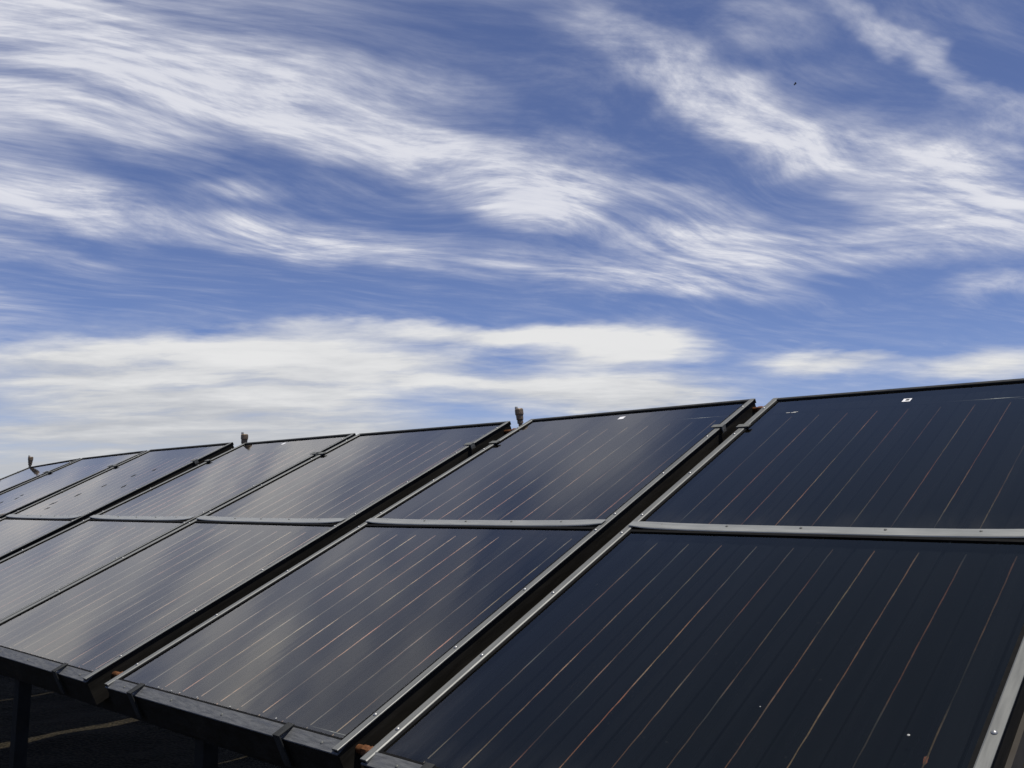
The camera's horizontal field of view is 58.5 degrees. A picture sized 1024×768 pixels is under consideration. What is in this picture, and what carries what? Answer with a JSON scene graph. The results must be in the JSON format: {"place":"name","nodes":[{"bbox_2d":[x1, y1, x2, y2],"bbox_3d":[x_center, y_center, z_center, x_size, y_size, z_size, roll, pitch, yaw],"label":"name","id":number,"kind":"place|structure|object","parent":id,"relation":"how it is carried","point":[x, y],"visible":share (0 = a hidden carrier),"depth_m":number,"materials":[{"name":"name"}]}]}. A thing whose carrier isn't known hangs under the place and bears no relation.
{"place":"outdoors","nodes":[
{"label":"outdoors","id":0,"kind":"place"},
{"bbox_2d":[0,674,1023,767],"bbox_3d":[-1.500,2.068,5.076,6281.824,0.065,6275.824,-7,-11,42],"label":"ground","id":1,"kind":"structure","parent":0,"point":[66,732],"depth_m":5.42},
{"bbox_2d":[0,673,289,767],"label":"support frame","id":2,"kind":"object","parent":1,"relation":"on","point":[206,754],"depth_m":3.67,"materials":[{"name":"paint"}]},
{"bbox_2d":[0,458,80,492],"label":"solar collector","id":3,"kind":"object","parent":2,"relation":"on","point":[13,480],"visible":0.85,"depth_m":8.22,"materials":[{"name":"glass"}]},
{"bbox_2d":[28,455,32,466],"bbox_3d":[-4.724,0.788,8.962,0.047,0.178,0.046,5,-9,-26],"label":"air vent","id":4,"kind":"object","parent":3,"relation":"attached to","point":[30,460],"visible":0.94,"depth_m":8.95,"materials":[{"name":"grey metal"}]},
{"bbox_2d":[0,450,146,518],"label":"solar collector","id":5,"kind":"object","parent":2,"relation":"on","point":[29,493],"visible":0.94,"depth_m":7.24,"materials":[{"name":"grey glass"}]},
{"bbox_2d":[0,442,233,559],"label":"solar collector","id":6,"kind":"object","parent":2,"relation":"on","point":[43,519],"visible":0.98,"depth_m":6.18,"materials":[{"name":"grey glass"}]},
{"bbox_2d":[0,433,355,620],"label":"solar collector","id":7,"kind":"object","parent":2,"relation":"on","point":[41,570],"visible":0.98,"depth_m":5.12,"materials":[{"name":"grey glass"}]},
{"bbox_2d":[0,421,510,704],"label":"solar collector","id":8,"kind":"object","parent":2,"relation":"on","point":[84,638],"visible":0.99,"depth_m":3.98,"materials":[{"name":"grey glass"}]},
{"bbox_2d":[515,406,523,425],"bbox_3d":[0.042,0.193,4.634,0.044,0.164,0.043,-15,-13,41],"label":"air vent","id":9,"kind":"object","parent":8,"relation":"attached to","point":[519,413],"visible":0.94,"depth_m":4.62,"materials":[{"name":"grey metal"}]},
{"bbox_2d":[105,398,756,767],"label":"solar collector","id":10,"kind":"object","parent":2,"relation":"on","point":[376,629],"visible":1,"depth_m":2.98,"materials":[{"name":"glass"}]},
{"bbox_2d":[111,671,122,677],"bbox_3d":[-1.283,0.971,3.029,0.149,0.034,0.029,-7,-11,42],"label":"pipe coupling","id":11,"kind":"object","parent":10,"relation":"attached to","point":[114,673],"visible":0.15,"depth_m":3.06,"materials":[{"name":"orange metal"}]},
{"bbox_2d":[504,428,515,433],"bbox_3d":[0.021,0.236,4.566,0.149,0.034,0.029,-7,-11,42],"label":"pipe coupling","id":12,"kind":"object","parent":10,"relation":"attached to","point":[507,431],"visible":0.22,"depth_m":4.59,"materials":[{"name":"orange metal"}]},
{"bbox_2d":[752,406,763,411],"bbox_3d":[1.015,0.101,3.693,0.086,0.027,0.024,-7,-11,42],"label":"pipe coupling","id":13,"kind":"object","parent":10,"relation":"attached to","point":[756,409],"visible":0.38,"depth_m":3.70,"materials":[{"name":"orange metal"}]},
{"bbox_2d":[360,378,1023,767],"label":"solar collector","id":14,"kind":"object","parent":2,"relation":"on","point":[828,580],"visible":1,"depth_m":2.17,"materials":[{"name":"glass"}]},
{"bbox_2d":[355,744,373,755],"bbox_3d":[-0.327,0.850,2.112,0.086,0.029,0.025,-7,-11,42],"label":"pipe coupling","id":15,"kind":"object","parent":14,"relation":"attached to","point":[361,749],"visible":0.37,"depth_m":2.12,"materials":[{"name":"orange metal"}]},
{"bbox_2d":[0,0,1023,478],"label":"sky","id":16,"kind":"structure","parent":0,"point":[264,220],"materials":[{"name":"blue"}]},
{"bbox_3d":[-1.913,0.479,6.322,0.155,0.034,0.029,-7,-11,42],"label":"pipe coupling","id":17,"kind":"object","parent":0,"visible":0},
{"bbox_2d":[241,432,247,443],"bbox_3d":[-1.866,0.428,6.369,0.050,0.186,0.048,1,-7,8],"label":"air vent","id":18,"kind":"object","parent":17,"relation":"attached to","point":[244,438],"visible":0.62,"depth_m":6.36,"materials":[{"name":"grey metal"}]}
]}

